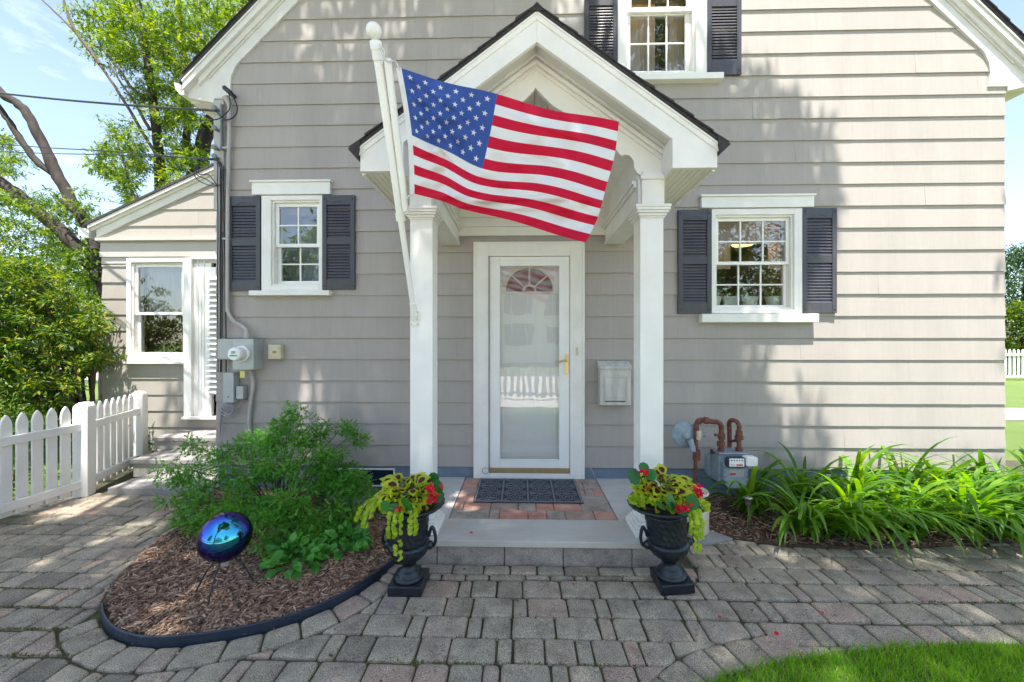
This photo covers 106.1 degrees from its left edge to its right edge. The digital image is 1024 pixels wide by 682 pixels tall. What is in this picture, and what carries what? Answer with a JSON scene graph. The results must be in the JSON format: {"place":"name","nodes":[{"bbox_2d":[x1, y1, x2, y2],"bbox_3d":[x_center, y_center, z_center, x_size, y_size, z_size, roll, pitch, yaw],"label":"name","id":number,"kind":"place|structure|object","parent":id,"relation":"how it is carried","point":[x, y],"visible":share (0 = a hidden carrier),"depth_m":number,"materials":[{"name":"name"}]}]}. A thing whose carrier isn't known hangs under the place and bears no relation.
{"place":"outdoors","nodes":[
{"label":"outdoors","id":0,"kind":"place"},
{"bbox_2d":[2,220,97,324],"bbox_3d":[-20.529,-2.379,19.366,8.331,7.819,7.847,0,0,-18],"label":"street tree","id":1,"kind":"object","parent":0,"point":[76,233],"depth_m":17.76,"materials":[{"name":"green plant"}]},
{"bbox_2d":[50,209,112,318],"bbox_3d":[-13.613,-2.087,15.351,7.479,7.140,7.487,0,0,1],"label":"street tree","id":2,"kind":"object","parent":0,"point":[80,265],"depth_m":13.50,"materials":[{"name":"green plant"}]},
{"bbox_2d":[102,487,397,634],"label":"mulch","id":3,"kind":"object","parent":0,"point":[238,585],"visible":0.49,"depth_m":2.24,"materials":[{"name":"brown wood"}]},
{"bbox_2d":[195,511,253,605],"bbox_3d":[-1.653,1.215,2.221,0.266,0.443,0.266,0,0,37],"label":"gazing ball","id":4,"kind":"object","parent":3,"relation":"on","point":[224,538],"visible":0.99,"depth_m":2.14,"materials":[{"name":"glass"}]},
{"bbox_2d":[146,399,376,566],"bbox_3d":[-2.009,0.985,3.010,1.916,0.979,1.158,0,0,1],"label":"feathery shrub","id":5,"kind":"object","parent":3,"relation":"on","point":[273,509],"visible":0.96,"depth_m":2.98,"materials":[{"name":"green plant"}]},
{"bbox_2d":[258,531,330,581],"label":"leafy plant","id":6,"kind":"object","parent":3,"relation":"on","point":[276,555],"visible":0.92,"depth_m":2.42,"materials":[{"name":"green plant"}]},
{"bbox_2d":[312,462,377,509],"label":"leafy plant","id":7,"kind":"object","parent":3,"relation":"on","point":[373,490],"visible":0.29,"depth_m":3.21,"materials":[{"name":"green plant"}]},
{"bbox_2d":[318,520,373,560],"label":"leafy plant","id":8,"kind":"object","parent":3,"relation":"on","point":[361,537],"visible":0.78,"depth_m":2.61,"materials":[{"name":"green plant"}]},
{"bbox_2d":[0,460,1023,681],"bbox_3d":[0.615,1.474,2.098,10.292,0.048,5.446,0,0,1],"label":"paver walkway","id":9,"kind":"structure","parent":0,"point":[119,546],"depth_m":2.05,"materials":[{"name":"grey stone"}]},
{"bbox_2d":[0,391,147,518],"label":"picket fence","id":10,"kind":"object","parent":9,"relation":"on","point":[109,440],"visible":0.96,"depth_m":3.56,"materials":[{"name":"white paint"}]},
{"bbox_2d":[108,429,222,495],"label":"side steps","id":11,"kind":"structure","parent":9,"relation":"on","point":[141,484],"depth_m":4.11,"materials":[{"name":"concrete"}]},
{"bbox_2d":[100,559,393,648],"bbox_3d":[-1.437,1.444,2.090,1.516,0.062,0.422,0,0,-16],"label":"bed edging","id":12,"kind":"object","parent":9,"relation":"on","point":[118,634],"visible":0.9,"depth_m":1.91,"materials":[{"name":"black plastic"}]},
{"bbox_2d":[374,491,444,596],"bbox_3d":[-0.610,1.202,2.281,0.425,0.506,0.425,0,0,1],"label":"urn","id":13,"kind":"object","parent":9,"relation":"on","point":[410,577],"visible":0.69,"depth_m":2.20,"materials":[{"name":"metal"}]},
{"bbox_2d":[354,492,426,561],"bbox_3d":[-0.683,1.016,2.154,0.413,0.305,0.238,0,0,27],"label":"creeping jenny","id":14,"kind":"object","parent":13,"relation":"in","point":[412,524],"visible":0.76,"depth_m":2.07,"materials":[{"name":"green plant"}]},
{"bbox_2d":[373,472,443,517],"bbox_3d":[-0.623,0.880,2.270,0.417,0.207,0.390,0,0,1],"label":"coleus","id":15,"kind":"object","parent":13,"relation":"in","point":[416,490],"visible":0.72,"depth_m":2.20,"materials":[{"name":"green plant"}]},
{"bbox_2d":[380,472,443,512],"bbox_3d":[-0.566,0.867,2.169,0.342,0.181,0.193,0,0,-28],"label":"begonia","id":16,"kind":"object","parent":13,"relation":"in","point":[437,487],"visible":0.91,"depth_m":2.16,"materials":[{"name":"green plant"}]},
{"bbox_2d":[1,499,1020,681],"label":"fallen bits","id":17,"kind":"object","parent":9,"relation":"on","point":[330,655],"visible":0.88,"depth_m":2.03,"materials":[{"name":"brown plant"}]},
{"bbox_2d":[0,556,1023,667],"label":"joint moss","id":18,"kind":"object","parent":9,"relation":"on","point":[455,662],"visible":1,"depth_m":2.11,"materials":[{"name":"green plant"}]},
{"bbox_2d":[416,477,660,567],"bbox_3d":[0.185,1.391,3.077,1.820,0.188,1.169,0,0,1],"label":"entry landing","id":19,"kind":"object","parent":9,"relation":"on","point":[594,530],"visible":0.77,"depth_m":2.62,"materials":[{"name":"concrete"},{"name":"red brick"},{"name":"gray stone pavers"}]},
{"bbox_2d":[473,478,583,503],"bbox_3d":[0.137,1.291,3.342,0.886,0.013,0.526,0,0,1],"label":"doormat","id":20,"kind":"object","parent":19,"relation":"on","point":[507,490],"visible":1,"depth_m":3.30,"materials":[{"name":"black rubber"}]},
{"bbox_2d":[371,530,823,634],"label":"fallen petals","id":21,"kind":"object","parent":9,"relation":"on","point":[776,633],"visible":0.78,"depth_m":2.02,"materials":[{"name":"red plant"}]},
{"bbox_2d":[627,486,702,595],"bbox_3d":[0.928,1.198,2.293,0.425,0.506,0.425,-6,0,1],"label":"urn","id":22,"kind":"object","parent":9,"relation":"on","point":[668,542],"visible":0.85,"depth_m":2.21,"materials":[{"name":"metal"}]},
{"bbox_2d":[630,463,696,513],"bbox_3d":[0.901,0.881,2.293,0.373,0.227,0.349,0,0,-27],"label":"coleus","id":23,"kind":"object","parent":22,"relation":"in","point":[680,486],"visible":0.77,"depth_m":2.23,"materials":[{"name":"green plant"}]},
{"bbox_2d":[628,462,703,515],"bbox_3d":[0.886,0.838,2.172,0.435,0.239,0.252,0,0,1],"label":"begonia","id":24,"kind":"object","parent":22,"relation":"in","point":[691,502],"visible":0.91,"depth_m":2.19,"materials":[{"name":"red plant"}]},
{"bbox_2d":[627,492,710,553],"bbox_3d":[0.920,1.011,2.178,0.457,0.286,0.257,0,0,-8],"label":"creeping jenny","id":25,"kind":"object","parent":22,"relation":"in","point":[696,521],"visible":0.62,"depth_m":2.10,"materials":[{"name":"green plant"}]},
{"bbox_2d":[0,0,1023,341],"label":"sky","id":26,"kind":"structure","parent":0,"point":[37,56],"materials":[{"name":"blue"}]},
{"bbox_2d":[12,344,1023,499],"bbox_3d":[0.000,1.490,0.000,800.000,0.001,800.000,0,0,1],"label":"ground","id":27,"kind":"structure","parent":0,"point":[1014,396],"depth_m":6.48,"materials":[{"name":"plant"}]},
{"bbox_2d":[0,86,113,400],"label":"tree","id":28,"kind":"object","parent":27,"relation":"on","point":[87,258],"visible":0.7,"depth_m":6.61,"materials":[{"name":"green plant"}]},
{"bbox_2d":[0,238,127,446],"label":"shrub","id":29,"kind":"object","parent":27,"relation":"on","point":[41,308],"visible":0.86,"depth_m":4.51,"materials":[{"name":"green plant"}]},
{"bbox_2d":[11,406,162,494],"bbox_3d":[-5.019,1.127,3.586,1.552,0.747,3.162,0,0,1],"label":"leafy bush","id":30,"kind":"object","parent":27,"relation":"on","point":[44,447],"visible":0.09,"depth_m":4.05,"materials":[{"name":"green plant"}]},
{"bbox_2d":[42,0,249,204],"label":"tree","id":31,"kind":"object","parent":27,"relation":"on","point":[154,36],"visible":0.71,"depth_m":7.66,"materials":[{"name":"green plant"}]},
{"bbox_2d":[78,0,1023,537],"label":"house","id":32,"kind":"structure","parent":27,"relation":"on","point":[848,156],"depth_m":3.61,"materials":[{"name":"beige wood"}]},
{"bbox_2d":[0,151,212,158],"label":"overhead wire","id":33,"kind":"object","parent":32,"relation":"attached to","point":[100,154],"visible":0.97,"depth_m":4.14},
{"bbox_2d":[0,92,215,111],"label":"service cable","id":34,"kind":"object","parent":32,"relation":"attached to","point":[147,106],"visible":1,"depth_m":4.08,"materials":[{"name":"black rubber"}]},
{"bbox_2d":[0,143,216,160],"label":"overhead wire","id":35,"kind":"object","parent":32,"relation":"attached to","point":[108,151],"visible":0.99,"depth_m":4.10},
{"bbox_2d":[123,258,183,363],"bbox_3d":[-4.518,-0.380,4.940,0.769,1.338,0.207,0,0,1],"label":"window","id":36,"kind":"structure","parent":32,"relation":"in","point":[165,281],"depth_m":4.95,"materials":[{"name":"white paint"}]},
{"bbox_2d":[211,103,223,159],"bbox_3d":[-2.812,-1.998,3.673,0.074,0.542,0.066,0,0,1],"label":"insulator rack","id":37,"kind":"object","parent":32,"relation":"attached to","point":[215,128],"visible":1,"depth_m":3.68,"materials":[{"name":"grey metal"}]},
{"bbox_2d":[193,158,223,186],"bbox_3d":[-2.847,-1.600,3.636,0.262,0.306,0.091,0,0,1],"label":"cable coil","id":38,"kind":"object","parent":37,"relation":"hanging from","point":[197,169],"visible":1,"depth_m":3.61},
{"bbox_2d":[195,85,237,120],"bbox_3d":[-2.768,-2.234,3.652,0.426,0.336,0.128,0,0,1],"label":"drip loop","id":39,"kind":"object","parent":37,"relation":"attached to","point":[226,89],"visible":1,"depth_m":3.60,"materials":[{"name":"black rubber"}]},
{"bbox_2d":[217,160,226,371],"bbox_3d":[-2.787,-0.719,3.699,0.096,2.039,0.025,0,0,1],"label":"cable run","id":40,"kind":"object","parent":32,"relation":"attached to","point":[221,316],"visible":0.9,"depth_m":3.69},
{"bbox_2d":[218,339,232,359],"bbox_3d":[-2.700,0.078,3.675,0.154,0.198,0.102,0,0,1],"label":"disconnect box","id":41,"kind":"object","parent":32,"relation":"attached to","point":[225,346],"visible":0.62,"depth_m":3.62,"materials":[{"name":"grey metal"}]},
{"bbox_2d":[223,372,239,402],"bbox_3d":[-2.684,0.443,3.682,0.101,0.284,0.086,0,0,1],"label":"cable box","id":42,"kind":"object","parent":32,"relation":"attached to","point":[231,381],"visible":0.98,"depth_m":3.64,"materials":[{"name":"grey metal"}]},
{"bbox_2d":[218,400,242,434],"bbox_3d":[-2.696,0.742,3.674,0.240,0.361,0.067,0,0,1],"label":"coiled cable","id":43,"kind":"object","parent":42,"relation":"hanging from","point":[222,412],"visible":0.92,"depth_m":3.67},
{"bbox_2d":[222,95,249,338],"bbox_3d":[-2.626,-1.176,3.673,0.281,2.329,0.094,0,0,1],"label":"service conduit","id":44,"kind":"object","parent":32,"relation":"attached to","point":[228,149],"visible":0.97,"depth_m":3.68,"materials":[{"name":"grey metal"}]},
{"bbox_2d":[236,385,247,399],"bbox_3d":[-2.602,0.498,3.691,0.097,0.145,0.069,0,0,1],"label":"network box","id":45,"kind":"object","parent":32,"relation":"attached to","point":[241,392],"visible":1,"depth_m":3.66,"materials":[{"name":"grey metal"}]},
{"bbox_2d":[228,339,263,377],"bbox_3d":[-2.504,0.162,3.600,0.199,0.366,0.254,0,0,1],"label":"electric meter","id":46,"kind":"object","parent":32,"relation":"attached to","point":[245,354],"visible":1,"depth_m":3.58,"materials":[{"name":"grey metal"}]},
{"bbox_2d":[247,370,254,486],"bbox_3d":[-2.503,0.856,3.687,0.071,1.192,0.048,0,0,1],"label":"ground conduit","id":47,"kind":"object","parent":32,"relation":"attached to","point":[251,398],"visible":0.62,"depth_m":3.68,"materials":[{"name":"grey metal"}]},
{"bbox_2d":[268,345,283,358],"bbox_3d":[-2.259,0.105,3.683,0.121,0.138,0.064,0,0,1],"label":"beige box","id":48,"kind":"object","parent":32,"relation":"attached to","point":[275,351],"visible":1,"depth_m":3.66,"materials":[{"name":"plastic"}]},
{"bbox_2d":[249,179,332,295],"bbox_3d":[-2.109,-0.984,3.862,0.782,1.101,0.435,0,0,1],"label":"window","id":49,"kind":"structure","parent":32,"relation":"in","point":[303,239],"depth_m":3.70,"materials":[{"name":"white paint"}]},
{"bbox_2d":[327,468,394,486],"bbox_3d":[-1.488,1.309,3.699,0.729,0.175,0.014,0,0,1],"label":"basement window","id":50,"kind":"structure","parent":32,"relation":"in","point":[378,473],"depth_m":3.69,"materials":[{"name":"black glass"}]},
{"bbox_2d":[330,484,403,503],"bbox_3d":[-1.379,1.408,3.518,0.700,0.095,0.310,0,0,1],"label":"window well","id":51,"kind":"object","parent":32,"relation":"attached to","point":[358,500],"depth_m":3.38,"materials":[{"name":"grey metal"}]},
{"bbox_2d":[366,21,418,325],"bbox_3d":[-0.642,-0.856,2.261,0.146,1.504,0.707,0,0,4],"label":"flagpole","id":52,"kind":"object","parent":32,"relation":"attached to","point":[394,145],"visible":1,"depth_m":2.13,"materials":[{"name":"white paint"}]},
{"bbox_2d":[396,68,618,241],"bbox_3d":[-0.009,-0.969,2.102,1.192,0.926,0.228,0,0,1],"label":"flag","id":53,"kind":"object","parent":52,"relation":"attached to","point":[492,154],"visible":1,"depth_m":2.08,"materials":[{"name":"multicoloured fabric"}]},
{"bbox_2d":[488,256,569,472],"bbox_3d":[0.159,0.222,3.614,0.763,2.043,0.085,0,0,1],"label":"storm door","id":54,"kind":"structure","parent":32,"relation":"in","point":[497,465],"depth_m":3.63,"materials":[{"name":"white metal"}]},
{"bbox_2d":[500,266,558,458],"bbox_3d":[0.167,0.112,3.730,0.973,2.313,0.112,0,0,1],"label":"front door","id":55,"kind":"structure","parent":32,"relation":"in","point":[529,295],"depth_m":3.68,"materials":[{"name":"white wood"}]},
{"bbox_2d":[597,361,631,404],"bbox_3d":[0.951,0.389,3.575,0.299,0.403,0.116,0,0,1],"label":"mailbox","id":56,"kind":"object","parent":32,"relation":"attached to","point":[614,382],"visible":1,"depth_m":3.53,"materials":[{"name":"white metal"}]},
{"bbox_2d":[618,0,723,83],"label":"window","id":57,"kind":"structure","parent":32,"relation":"in","point":[685,44],"depth_m":3.67,"materials":[{"name":"white paint"}]},
{"bbox_2d":[672,417,757,488],"bbox_3d":[1.685,0.980,3.260,0.604,0.670,0.300,0,0,1],"label":"gas meter","id":58,"kind":"object","parent":32,"relation":"attached to","point":[728,463],"visible":1,"depth_m":3.25,"materials":[{"name":"grey paint"}]},
{"bbox_2d":[717,290,724,304],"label":"potted plant","id":59,"kind":"object","parent":32,"relation":"on","point":[719,297],"visible":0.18,"depth_m":3.74,"materials":[{"name":"green plant"}]},
{"bbox_2d":[717,244,729,268],"bbox_3d":[2.314,-0.935,4.213,0.151,0.300,0.005,0,0,1],"label":"curtain","id":60,"kind":"object","parent":32,"relation":"hanging from","point":[723,252],"visible":0.69,"depth_m":4.21,"materials":[{"name":"white fabric"}]},
{"bbox_2d":[721,288,740,304],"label":"potted plant","id":61,"kind":"object","parent":32,"relation":"on","point":[727,299],"visible":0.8,"depth_m":3.74,"materials":[{"name":"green plant"}]},
{"bbox_2d":[731,244,752,246],"bbox_3d":[2.760,-1.176,4.601,0.240,0.060,0.240,0,0,1],"label":"pendant lamp","id":62,"kind":"object","parent":32,"relation":"hanging from","point":[737,245],"visible":0.28,"depth_m":4.62,"materials":[{"name":"yellow glass"}]},
{"bbox_2d":[741,292,758,304],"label":"potted plant","id":63,"kind":"object","parent":32,"relation":"on","point":[749,299],"visible":0.88,"depth_m":3.74,"materials":[{"name":"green plant"}]},
{"bbox_2d":[698,193,818,322],"bbox_3d":[2.284,-0.765,3.666,1.062,1.186,0.257,0,0,1],"label":"window","id":64,"kind":"structure","parent":32,"relation":"in","point":[739,219],"depth_m":3.59,"materials":[{"name":"white paint"}]},
{"bbox_2d":[762,288,781,304],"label":"potted plant","id":65,"kind":"object","parent":32,"relation":"on","point":[774,298],"visible":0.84,"depth_m":3.74,"materials":[{"name":"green plant"}]},
{"bbox_2d":[768,244,779,268],"bbox_3d":[2.857,-0.932,4.200,0.129,0.299,0.005,0,0,1],"label":"curtain","id":66,"kind":"object","parent":32,"relation":"hanging from","point":[773,252],"visible":0.77,"depth_m":4.20,"materials":[{"name":"white fabric"}]},
{"bbox_2d":[687,530,732,545],"bbox_3d":[1.358,1.474,3.018,0.528,0.062,0.540,0,0,1],"label":"concrete pad","id":67,"kind":"object","parent":27,"relation":"on","point":[711,538],"visible":0.16,"depth_m":2.81,"materials":[{"name":"grey concrete"}]},
{"bbox_2d":[687,487,708,535],"bbox_3d":[1.378,1.290,2.946,0.236,0.305,0.239,0,0,1],"label":"crock","id":68,"kind":"object","parent":67,"relation":"on","point":[706,513],"visible":0.16,"depth_m":2.85,"materials":[{"name":"white ceramic"}]},
{"bbox_2d":[1005,349,1023,377],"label":"lawn fence","id":69,"kind":"object","parent":27,"relation":"on","point":[1014,355],"visible":0.28,"depth_m":14.54,"materials":[{"name":"white paint"}]},
{"bbox_2d":[1005,272,1023,350],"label":"hedge tree","id":70,"kind":"object","parent":27,"relation":"on","point":[1013,288],"visible":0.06,"depth_m":19.59,"materials":[{"name":"green plant"}]},
{"bbox_2d":[1005,242,1023,364],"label":"hedge tree","id":71,"kind":"object","parent":27,"relation":"on","point":[1014,255],"visible":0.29,"depth_m":16.94,"materials":[{"name":"green plant"}]},
{"bbox_2d":[1005,299,1023,374],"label":"leafy bush","id":72,"kind":"object","parent":27,"relation":"on","point":[1015,310],"visible":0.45,"depth_m":16.00,"materials":[{"name":"green plant"}]},
{"bbox_2d":[694,634,1023,681],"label":"lawn","id":73,"kind":"structure","parent":0,"point":[839,677],"depth_m":1.72,"materials":[{"name":"plant"}]},
{"bbox_2d":[709,492,1016,550],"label":"wood mulch","id":74,"kind":"object","parent":0,"point":[829,542],"visible":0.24,"depth_m":2.90,"materials":[{"name":"brown wood"}]},
{"bbox_2d":[743,495,752,524],"bbox_3d":[1.844,1.335,3.008,0.072,0.240,0.071,0,0,1],"label":"path light","id":75,"kind":"object","parent":74,"relation":"on","point":[748,503],"visible":0.83,"depth_m":3.00,"materials":[{"name":"metal"}]},
{"bbox_2d":[692,460,838,542],"bbox_3d":[2.044,1.197,3.206,1.012,0.491,1.086,0,0,1],"label":"daylily","id":76,"kind":"object","parent":74,"relation":"on","point":[753,486],"visible":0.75,"depth_m":3.15,"materials":[{"name":"green plant"}]},
{"bbox_2d":[750,442,874,529],"bbox_3d":[2.480,1.189,3.184,0.933,0.506,1.017,0,0,29],"label":"daylily","id":77,"kind":"object","parent":74,"relation":"on","point":[801,479],"visible":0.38,"depth_m":3.19,"materials":[{"name":"green plant"}]},
{"bbox_2d":[743,472,907,554],"bbox_3d":[2.228,1.245,2.854,1.039,0.396,0.921,0,0,1],"label":"daylily","id":78,"kind":"object","parent":74,"relation":"on","point":[805,521],"visible":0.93,"depth_m":2.72,"materials":[{"name":"green plant"}]},
{"bbox_2d":[779,444,978,530],"bbox_3d":[2.893,1.119,3.092,1.128,0.648,1.111,0,0,-25],"label":"daylily","id":79,"kind":"object","parent":74,"relation":"on","point":[860,474],"visible":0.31,"depth_m":3.12,"materials":[{"name":"green plant"}]},
{"bbox_2d":[780,471,981,567],"bbox_3d":[2.559,1.182,2.824,1.034,0.521,1.163,0,0,12],"label":"daylily","id":80,"kind":"object","parent":74,"relation":"on","point":[863,518],"visible":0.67,"depth_m":2.66,"materials":[{"name":"green plant"}]},
{"bbox_2d":[823,436,1005,507],"bbox_3d":[3.277,1.114,3.152,1.222,0.657,1.058,0,0,1],"label":"daylily","id":81,"kind":"object","parent":74,"relation":"on","point":[918,464],"visible":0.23,"depth_m":3.15,"materials":[{"name":"green plant"}]},
{"bbox_2d":[821,471,1023,561],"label":"daylily","id":82,"kind":"object","parent":74,"relation":"on","point":[921,534],"visible":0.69,"depth_m":2.71,"materials":[{"name":"green plant"}]},
{"bbox_2d":[865,464,1023,549],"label":"daylily","id":83,"kind":"object","parent":74,"relation":"on","point":[985,496],"visible":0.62,"depth_m":2.77,"materials":[{"name":"green plant"}]},
{"bbox_2d":[872,441,1023,514],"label":"daylily","id":84,"kind":"object","parent":74,"relation":"on","point":[965,464],"visible":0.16,"depth_m":3.23,"materials":[{"name":"green plant"}]},
{"bbox_2d":[903,451,1023,558],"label":"daylily","id":85,"kind":"object","parent":74,"relation":"on","point":[1013,518],"visible":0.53,"depth_m":2.75,"materials":[{"name":"green plant"}]},
{"bbox_2d":[931,449,1023,495],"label":"daylily","id":86,"kind":"object","parent":74,"relation":"on","point":[981,461],"visible":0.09,"depth_m":3.19,"materials":[{"name":"green plant"}]},
{"bbox_2d":[944,459,1023,532],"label":"daylily","id":87,"kind":"object","parent":74,"relation":"on","point":[1004,488],"visible":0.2,"depth_m":3.02,"materials":[{"name":"green plant"}]},
{"bbox_2d":[996,446,1023,490],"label":"daylily","id":88,"kind":"object","parent":74,"relation":"on","point":[1019,459],"visible":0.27,"depth_m":3.45,"materials":[{"name":"green plant"}]},
{"bbox_2d":[1005,408,1023,420],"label":"garden path","id":89,"kind":"structure","parent":0,"point":[1014,414],"depth_m":7.68,"materials":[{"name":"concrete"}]}
]}

